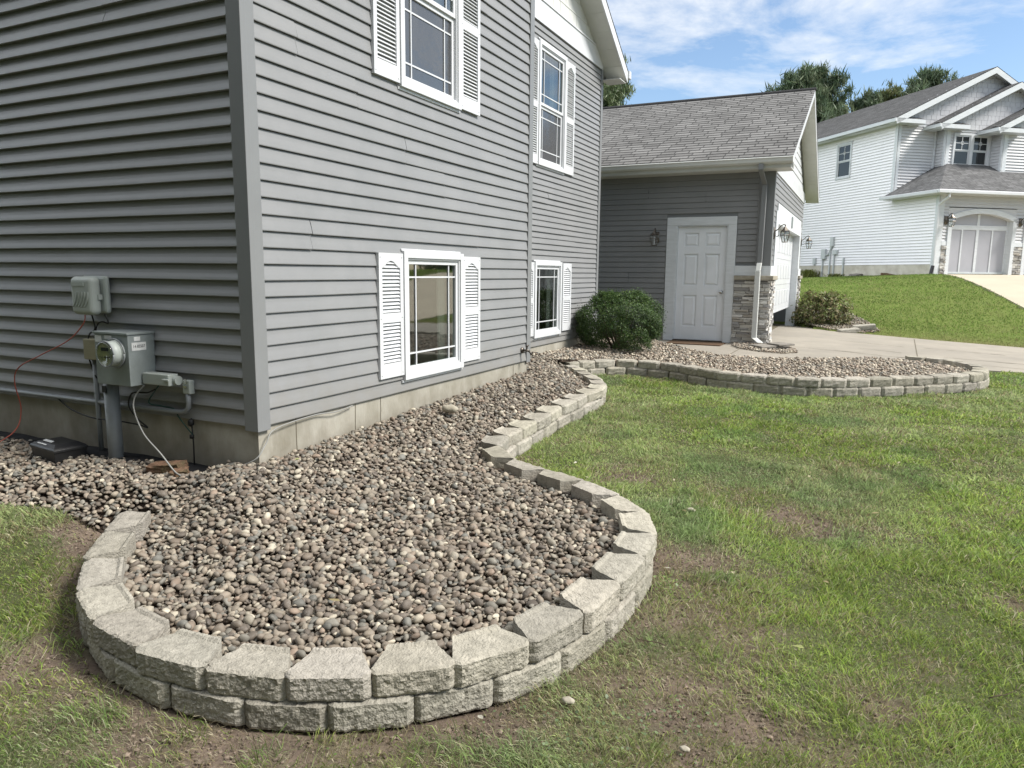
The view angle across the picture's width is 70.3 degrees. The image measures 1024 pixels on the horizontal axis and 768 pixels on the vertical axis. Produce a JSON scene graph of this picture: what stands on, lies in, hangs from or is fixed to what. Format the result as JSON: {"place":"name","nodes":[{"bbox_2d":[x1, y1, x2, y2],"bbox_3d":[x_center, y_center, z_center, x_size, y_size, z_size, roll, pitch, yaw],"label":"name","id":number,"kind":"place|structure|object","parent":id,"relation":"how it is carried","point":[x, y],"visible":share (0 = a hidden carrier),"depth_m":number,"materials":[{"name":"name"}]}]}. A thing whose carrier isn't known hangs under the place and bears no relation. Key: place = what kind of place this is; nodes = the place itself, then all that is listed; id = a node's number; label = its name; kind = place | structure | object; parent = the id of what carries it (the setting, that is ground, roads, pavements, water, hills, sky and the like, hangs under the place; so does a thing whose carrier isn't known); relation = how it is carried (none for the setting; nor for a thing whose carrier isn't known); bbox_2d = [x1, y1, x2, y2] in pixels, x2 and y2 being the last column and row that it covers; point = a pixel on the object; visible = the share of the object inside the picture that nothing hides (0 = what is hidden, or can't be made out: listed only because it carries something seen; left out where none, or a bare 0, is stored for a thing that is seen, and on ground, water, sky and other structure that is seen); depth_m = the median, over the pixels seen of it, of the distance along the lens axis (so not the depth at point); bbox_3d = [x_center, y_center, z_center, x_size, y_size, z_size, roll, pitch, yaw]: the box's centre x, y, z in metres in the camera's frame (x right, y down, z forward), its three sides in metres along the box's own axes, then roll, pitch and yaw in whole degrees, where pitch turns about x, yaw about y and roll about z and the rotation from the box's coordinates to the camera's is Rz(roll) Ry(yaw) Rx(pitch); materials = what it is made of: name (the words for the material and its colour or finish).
{"place":"outdoors","nodes":[
{"label":"outdoors","id":0,"kind":"place"},
{"bbox_2d":[123,351,619,668],"bbox_3d":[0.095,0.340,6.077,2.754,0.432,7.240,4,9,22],"label":"river gravel","id":1,"kind":"structure","parent":0,"point":[176,525],"depth_m":3.78,"materials":[{"name":"grey gravel"}]},
{"bbox_2d":[442,404,457,412],"bbox_3d":[-0.520,0.207,6.063,0.150,0.073,0.114,5,10,25],"label":"stone","id":2,"kind":"object","parent":1,"relation":"on","point":[450,408],"visible":1,"depth_m":6.02,"materials":[{"name":"beige stone"}]},
{"bbox_2d":[0,275,1023,767],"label":"lawn ground","id":3,"kind":"structure","parent":0,"point":[244,729],"depth_m":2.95,"materials":[{"name":"green plant"}]},
{"bbox_2d":[0,437,230,532],"bbox_3d":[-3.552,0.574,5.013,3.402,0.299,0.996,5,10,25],"label":"river gravel","id":4,"kind":"structure","parent":3,"relation":"on","point":[20,458],"depth_m":4.59,"materials":[{"name":"grey gravel"}]},
{"bbox_2d":[30,437,87,466],"bbox_3d":[-3.162,0.472,5.073,0.351,0.168,0.222,6,10,33],"label":"bait station","id":5,"kind":"object","parent":4,"relation":"on","point":[55,450],"visible":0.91,"depth_m":4.99,"materials":[{"name":"black plastic"}]},
{"bbox_2d":[0,431,210,471],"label":"landscape fabric","id":6,"kind":"object","parent":4,"relation":"on","point":[94,450],"visible":0.38,"depth_m":5.10,"materials":[{"name":"black fabric"}]},
{"bbox_2d":[145,460,187,473],"bbox_3d":[-2.231,0.551,4.705,0.249,0.091,0.118,-4,12,12],"label":"brick","id":7,"kind":"object","parent":4,"relation":"on","point":[159,467],"visible":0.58,"depth_m":4.66,"materials":[{"name":"brown brick"}]},
{"bbox_2d":[169,466,189,477],"bbox_3d":[-2.103,0.575,4.607,0.114,0.085,0.114,-8,14,-13],"label":"brick","id":8,"kind":"object","parent":4,"relation":"on","point":[183,469],"visible":0.57,"depth_m":4.57,"materials":[{"name":"brown brick"}]},
{"bbox_2d":[0,0,630,466],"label":"house","id":9,"kind":"structure","parent":3,"relation":"on","point":[266,216],"depth_m":5.15,"materials":[{"name":"grey plastic"}]},
{"bbox_2d":[83,338,95,359],"bbox_3d":[-2.927,-0.246,5.090,0.130,0.145,0.072,5,10,25],"label":"junction box","id":10,"kind":"object","parent":9,"relation":"attached to","point":[89,349],"visible":0.61,"depth_m":5.06,"materials":[{"name":"beige plastic"}]},
{"bbox_2d":[70,276,110,314],"bbox_3d":[-2.896,-0.609,4.987,0.260,0.265,0.136,5,10,25],"label":"telephone box","id":11,"kind":"object","parent":9,"relation":"attached to","point":[90,295],"visible":1,"depth_m":4.94,"materials":[{"name":"beige plastic"}]},
{"bbox_2d":[0,315,85,441],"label":"cable","id":12,"kind":"object","parent":11,"relation":"hanging from","point":[30,360],"visible":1,"depth_m":5.35,"materials":[{"name":"red plastic"}]},
{"bbox_2d":[87,315,96,377],"bbox_3d":[-2.931,-0.263,5.074,0.113,0.449,0.028,6,10,31],"label":"cable","id":13,"kind":"object","parent":11,"relation":"hanging from","point":[88,338],"visible":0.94,"depth_m":5.05,"materials":[{"name":"black rubber"}]},
{"bbox_2d":[95,314,108,330],"bbox_3d":[-2.840,-0.398,5.013,0.169,0.174,0.020,5,10,25],"label":"cable","id":14,"kind":"object","parent":11,"relation":"attached to","point":[102,321],"visible":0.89,"depth_m":4.98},
{"bbox_2d":[0,387,190,413],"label":"conduit","id":15,"kind":"object","parent":9,"relation":"attached to","point":[136,406],"visible":0.98,"depth_m":5.13,"materials":[{"name":"grey plastic"}]},
{"bbox_2d":[92,360,103,450],"bbox_3d":[-2.939,0.206,5.167,0.032,0.768,0.033,5,10,25],"label":"conduit","id":16,"kind":"object","parent":9,"relation":"attached to","point":[98,415],"visible":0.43,"depth_m":5.15,"materials":[{"name":"grey plastic"}]},
{"bbox_2d":[58,389,155,427],"bbox_3d":[-2.879,0.126,5.105,1.135,0.282,0.041,5,10,28],"label":"cable","id":17,"kind":"object","parent":9,"relation":"attached to","point":[140,421],"visible":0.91,"depth_m":4.96,"materials":[{"name":"black plastic"}]},
{"bbox_2d":[102,384,123,458],"bbox_3d":[-2.742,0.321,5.006,0.095,0.655,0.103,5,10,25],"label":"conduit","id":18,"kind":"object","parent":9,"relation":"attached to","point":[113,420],"visible":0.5,"depth_m":4.96,"materials":[{"name":"grey plastic"}]},
{"bbox_2d":[92,329,155,386],"bbox_3d":[-2.606,-0.173,4.821,0.344,0.350,0.294,5,10,25],"label":"electric meter","id":19,"kind":"object","parent":9,"relation":"attached to","point":[125,357],"visible":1,"depth_m":4.75,"materials":[{"name":"grey paint"}]},
{"bbox_2d":[133,385,180,475],"bbox_3d":[-2.276,0.286,4.675,0.600,0.513,0.064,8,11,39],"label":"cable","id":20,"kind":"object","parent":19,"relation":"attached to","point":[164,458],"visible":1,"depth_m":4.75,"materials":[{"name":"white plastic"}]},
{"bbox_2d":[142,371,182,385],"bbox_3d":[-2.308,-0.030,4.765,0.295,0.080,0.105,5,10,25],"label":"grounding box","id":21,"kind":"object","parent":9,"relation":"attached to","point":[161,378],"visible":1,"depth_m":4.73,"materials":[{"name":"beige plastic"}]},
{"bbox_2d":[148,385,192,434],"bbox_3d":[-2.288,0.165,4.847,0.387,0.326,0.028,4,9,23],"label":"cable","id":22,"kind":"object","parent":9,"relation":"attached to","point":[167,407],"visible":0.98,"depth_m":4.85,"materials":[{"name":"black plastic"}]},
{"bbox_2d":[182,379,194,393],"bbox_3d":[-2.116,0.015,4.745,0.065,0.100,0.053,5,10,25],"label":"disconnect box","id":23,"kind":"object","parent":9,"relation":"attached to","point":[188,386],"visible":1,"depth_m":4.73,"materials":[{"name":"beige plastic"}]},
{"bbox_2d":[187,418,194,464],"bbox_3d":[-2.118,0.404,4.813,0.038,0.360,0.040,5,10,25],"label":"ground rod","id":24,"kind":"object","parent":9,"relation":"attached to","point":[190,423],"visible":0.95,"depth_m":4.80,"materials":[{"name":"black metal"}]},
{"bbox_2d":[241,405,352,465],"bbox_3d":[-1.458,0.348,4.981,0.171,0.259,1.024,5,10,25],"label":"coaxial cable","id":25,"kind":"object","parent":9,"relation":"attached to","point":[289,423],"visible":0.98,"depth_m":4.77,"materials":[{"name":"white plastic"}]},
{"bbox_2d":[397,0,461,113],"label":"window","id":26,"kind":"structure","parent":9,"relation":"in","point":[430,33],"depth_m":6.04,"materials":[{"name":"white plastic"}]},
{"bbox_2d":[400,249,463,382],"bbox_3d":[-0.689,-0.611,6.330,0.075,1.087,0.989,5,10,25],"label":"window","id":27,"kind":"structure","parent":9,"relation":"in","point":[416,371],"depth_m":6.39,"materials":[{"name":"white plastic"}]},
{"bbox_2d":[520,345,532,355],"bbox_3d":[0.166,-0.372,8.001,0.134,0.118,0.068,5,10,25],"label":"hose bib","id":28,"kind":"object","parent":9,"relation":"attached to","point":[522,350],"visible":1,"depth_m":8.00,"materials":[{"name":"grey metal"}]},
{"bbox_2d":[532,260,561,339],"bbox_3d":[0.480,-1.177,10.090,0.075,1.065,0.974,5,10,25],"label":"window","id":29,"kind":"structure","parent":9,"relation":"in","point":[555,330],"depth_m":10.26,"materials":[{"name":"white plastic"}]},
{"bbox_2d":[536,37,567,174],"bbox_3d":[0.524,-3.679,9.749,0.075,1.585,0.959,5,10,25],"label":"window","id":30,"kind":"structure","parent":9,"relation":"in","point":[551,122],"depth_m":9.87,"materials":[{"name":"white plastic"}]},
{"bbox_2d":[75,365,656,732],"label":"retaining wall","id":31,"kind":"structure","parent":3,"relation":"on","point":[143,653],"depth_m":2.71,"materials":[{"name":"concrete"}]},
{"bbox_2d":[0,437,1021,767],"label":"soil clods","id":32,"kind":"object","parent":3,"relation":"on","point":[468,723],"visible":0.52,"depth_m":2.68,"materials":[{"name":"brown soil"}]},
{"bbox_2d":[0,385,1023,767],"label":"dry thatch","id":33,"kind":"object","parent":3,"relation":"on","point":[60,679],"visible":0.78,"depth_m":2.79,"materials":[{"name":"beige plant"}]},
{"bbox_2d":[18,535,1016,732],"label":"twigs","id":34,"kind":"object","parent":3,"relation":"on","point":[623,629],"visible":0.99,"depth_m":3.01,"materials":[{"name":"brown plant"}]},
{"bbox_2d":[561,696,574,704],"bbox_3d":[0.204,1.156,2.652,0.051,0.025,0.039,5,10,25],"label":"pebble","id":35,"kind":"object","parent":3,"relation":"on","point":[569,700],"visible":0.96,"depth_m":2.64,"materials":[{"name":"stone"}]},
{"bbox_2d":[327,497,896,767],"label":"clover weeds","id":36,"kind":"object","parent":3,"relation":"on","point":[603,723],"visible":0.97,"depth_m":2.54,"materials":[{"name":"green plant"}]},
{"bbox_2d":[603,53,635,106],"bbox_3d":[3.791,-8.791,30.913,5.550,10.779,6.140,5,10,25],"label":"pine tree","id":37,"kind":"object","parent":3,"relation":"on","point":[615,95],"visible":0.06,"depth_m":29.94,"materials":[{"name":"green plant"}]},
{"bbox_2d":[295,398,1020,718],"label":"fallen leaves","id":38,"kind":"object","parent":3,"relation":"on","point":[481,716],"visible":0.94,"depth_m":3.89,"materials":[{"name":"brown plant"}]},
{"bbox_2d":[679,745,689,752],"bbox_3d":[0.570,1.206,2.403,0.036,0.018,0.027,5,10,25],"label":"pebble","id":39,"kind":"object","parent":3,"relation":"on","point":[683,748],"visible":1,"depth_m":2.40,"materials":[{"name":"stone"}]},
{"bbox_2d":[596,87,818,343],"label":"garage","id":40,"kind":"structure","parent":3,"relation":"on","point":[715,191],"depth_m":13.11,"materials":[{"name":"grey vinyl siding"},{"name":"grey shingle"},{"name":"stone"}]},
{"bbox_2d":[650,228,658,245],"bbox_3d":[2.573,-2.644,13.064,0.178,0.318,0.253,5,10,25],"label":"wall lantern","id":41,"kind":"object","parent":40,"relation":"attached to","point":[655,234],"depth_m":13.01,"materials":[{"name":"grey metal"}]},
{"bbox_2d":[674,226,726,340],"bbox_3d":[3.363,-1.791,12.993,0.856,2.006,0.120,5,10,25],"label":"door","id":42,"kind":"structure","parent":40,"relation":"in","point":[701,259],"depth_m":13.00,"materials":[{"name":"white paint"}]},
{"bbox_2d":[774,224,789,242],"bbox_3d":[4.663,-2.606,12.546,0.253,0.318,0.178,5,10,25],"label":"wall lantern","id":43,"kind":"object","parent":40,"relation":"attached to","point":[785,229],"depth_m":12.53,"materials":[{"name":"grey metal"}]},
{"bbox_2d":[773,229,792,312],"bbox_3d":[5.610,-2.530,15.194,0.042,2.010,4.720,5,10,25],"label":"overhead door","id":44,"kind":"structure","parent":40,"relation":"in","point":[784,250],"depth_m":15.70,"materials":[{"name":"white metal"}]},
{"bbox_2d":[801,236,811,248],"bbox_3d":[7.163,-3.448,17.655,0.253,0.318,0.178,5,10,25],"label":"wall lantern","id":45,"kind":"object","parent":40,"relation":"attached to","point":[808,239],"depth_m":17.61,"materials":[{"name":"grey metal"}]},
{"bbox_2d":[563,356,989,396],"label":"retaining wall","id":46,"kind":"structure","parent":3,"relation":"on","point":[977,376],"depth_m":8.61,"materials":[{"name":"concrete"}]},
{"bbox_2d":[759,59,860,142],"bbox_3d":[14.677,-10.913,38.028,8.742,11.415,7.964,5,10,25],"label":"pine tree","id":47,"kind":"object","parent":3,"relation":"on","point":[825,82],"visible":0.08,"depth_m":36.34,"materials":[{"name":"green plant"}]},
{"bbox_2d":[800,269,819,277],"bbox_3d":[12.206,-4.552,29.956,1.638,0.390,1.527,-2,9,-15],"label":"daylily plant","id":48,"kind":"object","parent":3,"relation":"on","point":[808,273],"visible":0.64,"depth_m":29.73,"materials":[{"name":"green plant"}]},
{"bbox_2d":[789,287,857,327],"bbox_3d":[7.359,-1.738,17.196,1.483,1.108,1.423,5,10,25],"label":"spirea shrub","id":49,"kind":"object","parent":3,"relation":"on","point":[826,306],"visible":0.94,"depth_m":16.93,"materials":[{"name":"green plant"}]},
{"bbox_2d":[822,273,843,276],"bbox_3d":[12.579,-4.241,28.381,1.073,0.168,1.348,5,10,25],"label":"daylily plant","id":50,"kind":"object","parent":3,"relation":"on","point":[830,275],"visible":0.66,"depth_m":28.35,"materials":[{"name":"green plant"}]},
{"bbox_2d":[797,307,879,332],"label":"river gravel","id":51,"kind":"structure","parent":3,"relation":"on","point":[857,320],"depth_m":16.74,"materials":[{"name":"grey gravel"}]},
{"bbox_2d":[852,324,875,329],"bbox_3d":[7.832,-1.265,16.161,0.471,0.105,0.267,-3,11,18],"label":"paver","id":52,"kind":"object","parent":51,"relation":"on","point":[866,326],"visible":0.79,"depth_m":16.05,"materials":[{"name":"concrete"}]},
{"bbox_2d":[849,273,862,275],"bbox_3d":[12.915,-4.017,27.270,0.581,0.248,0.331,-12,18,-33],"label":"rock","id":53,"kind":"object","parent":3,"relation":"on","point":[857,274],"visible":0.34,"depth_m":27.13,"materials":[{"name":"stone"}]},
{"bbox_2d":[844,86,884,112],"bbox_3d":[18.473,-10.551,38.802,5.698,10.525,5.096,5,10,25],"label":"pine tree","id":54,"kind":"object","parent":3,"relation":"on","point":[869,98],"visible":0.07,"depth_m":37.76,"materials":[{"name":"green plant"}]},
{"bbox_2d":[878,79,902,101],"bbox_3d":[19.769,-10.769,39.015,3.689,10.933,3.554,5,10,25],"label":"pine tree","id":55,"kind":"object","parent":3,"relation":"on","point":[887,94],"visible":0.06,"depth_m":38.09,"materials":[{"name":"green plant"}]},
{"bbox_2d":[800,66,1023,276],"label":"white house","id":56,"kind":"structure","parent":3,"relation":"on","point":[901,178],"depth_m":25.56,"materials":[{"name":"white plastic"}]},
{"bbox_2d":[835,141,852,180],"bbox_3d":[12.860,-8.628,28.130,0.075,1.370,0.884,-1,9,-13],"label":"window","id":57,"kind":"structure","parent":56,"relation":"in","point":[844,150],"depth_m":28.15,"materials":[{"name":"white plastic"}]},
{"bbox_2d":[944,213,955,226],"bbox_3d":[14.257,-5.339,23.637,0.253,0.452,0.360,-1,9,-13],"label":"wall lantern","id":58,"kind":"object","parent":56,"relation":"attached to","point":[946,218],"depth_m":23.62,"materials":[{"name":"grey metal"}]},
{"bbox_2d":[951,132,972,164],"bbox_3d":[15.808,-8.219,25.556,0.784,1.160,0.075,-1,9,-13],"label":"window","id":59,"kind":"structure","parent":56,"relation":"in","point":[962,142],"depth_m":25.54,"materials":[{"name":"white plastic"}]},
{"bbox_2d":[948,214,1008,273],"bbox_3d":[15.586,-4.701,24.424,2.420,1.980,0.061,-1,9,-13],"label":"overhead door","id":60,"kind":"structure","parent":56,"relation":"in","point":[978,241],"depth_m":24.43,"materials":[{"name":"white wood"}]},
{"bbox_2d":[970,134,990,165],"bbox_3d":[16.550,-8.238,25.722,0.784,1.158,0.075,-1,9,-13],"label":"window","id":61,"kind":"structure","parent":56,"relation":"in","point":[980,144],"depth_m":25.72,"materials":[{"name":"white plastic"}]},
{"bbox_2d":[1019,218,1023,226],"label":"wall lantern","id":62,"kind":"object","parent":56,"relation":"attached to","point":[1021,220],"depth_m":24.43,"materials":[{"name":"grey metal"}]},
{"bbox_2d":[898,62,963,95],"bbox_3d":[21.963,-11.266,39.334,7.324,11.853,7.206,5,10,25],"label":"pine tree","id":63,"kind":"object","parent":3,"relation":"on","point":[928,78],"visible":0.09,"depth_m":37.82,"materials":[{"name":"green plant"}]},
{"bbox_2d":[555,347,858,375],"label":"bed soil","id":64,"kind":"structure","parent":0,"point":[615,362],"depth_m":9.66,"materials":[{"name":"brown soil"}]},
{"bbox_2d":[571,287,669,353],"bbox_3d":[1.688,-0.955,11.021,1.353,1.050,1.350,5,10,25],"label":"boxwood shrub","id":65,"kind":"object","parent":64,"relation":"on","point":[613,300],"visible":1,"depth_m":10.74,"materials":[{"name":"green plant"}]},
{"bbox_2d":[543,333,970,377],"bbox_3d":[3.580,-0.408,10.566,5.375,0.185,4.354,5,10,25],"label":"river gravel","id":66,"kind":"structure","parent":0,"point":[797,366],"depth_m":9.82,"materials":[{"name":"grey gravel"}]},
{"bbox_2d":[732,342,797,353],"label":"river gravel","id":67,"kind":"structure","parent":0,"point":[747,346],"depth_m":11.70,"materials":[{"name":"grey gravel"}]},
{"bbox_2d":[749,342,794,348],"bbox_3d":[4.264,-0.636,11.906,0.641,0.066,0.420,-2,9,-17],"label":"splash block","id":68,"kind":"object","parent":67,"relation":"on","point":[776,345],"depth_m":11.79,"materials":[{"name":"concrete"}]},
{"bbox_2d":[607,0,1023,112],"label":"sky","id":69,"kind":"structure","parent":0,"point":[677,49],"materials":[{"name":"blue"}]},
{"bbox_2d":[658,325,1023,373],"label":"driveway","id":70,"kind":"structure","parent":0,"point":[811,342],"depth_m":12.68,"materials":[{"name":"concrete"}]},
{"bbox_2d":[666,340,724,345],"bbox_3d":[3.214,-0.717,12.738,0.940,0.016,0.540,5,10,25],"label":"doormat","id":71,"kind":"object","parent":70,"relation":"on","point":[697,343],"visible":0.89,"depth_m":12.62,"materials":[{"name":"brown fabric"}]},
{"bbox_2d":[837,327,860,332],"bbox_3d":[7.420,-1.172,16.017,0.429,0.095,0.269,-5,12,6],"label":"paver","id":72,"kind":"object","parent":70,"relation":"on","point":[851,330],"visible":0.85,"depth_m":15.90,"materials":[{"name":"concrete"}]},
{"bbox_2d":[798,273,1023,347],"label":"grass","id":73,"kind":"structure","parent":0,"point":[883,280],"depth_m":18.66,"materials":[{"name":"green plant"}]},
{"bbox_2d":[942,274,1023,308],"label":"neighbour driveway","id":74,"kind":"structure","parent":0,"point":[1010,287],"depth_m":20.76,"materials":[{"name":"concrete"}]}
]}

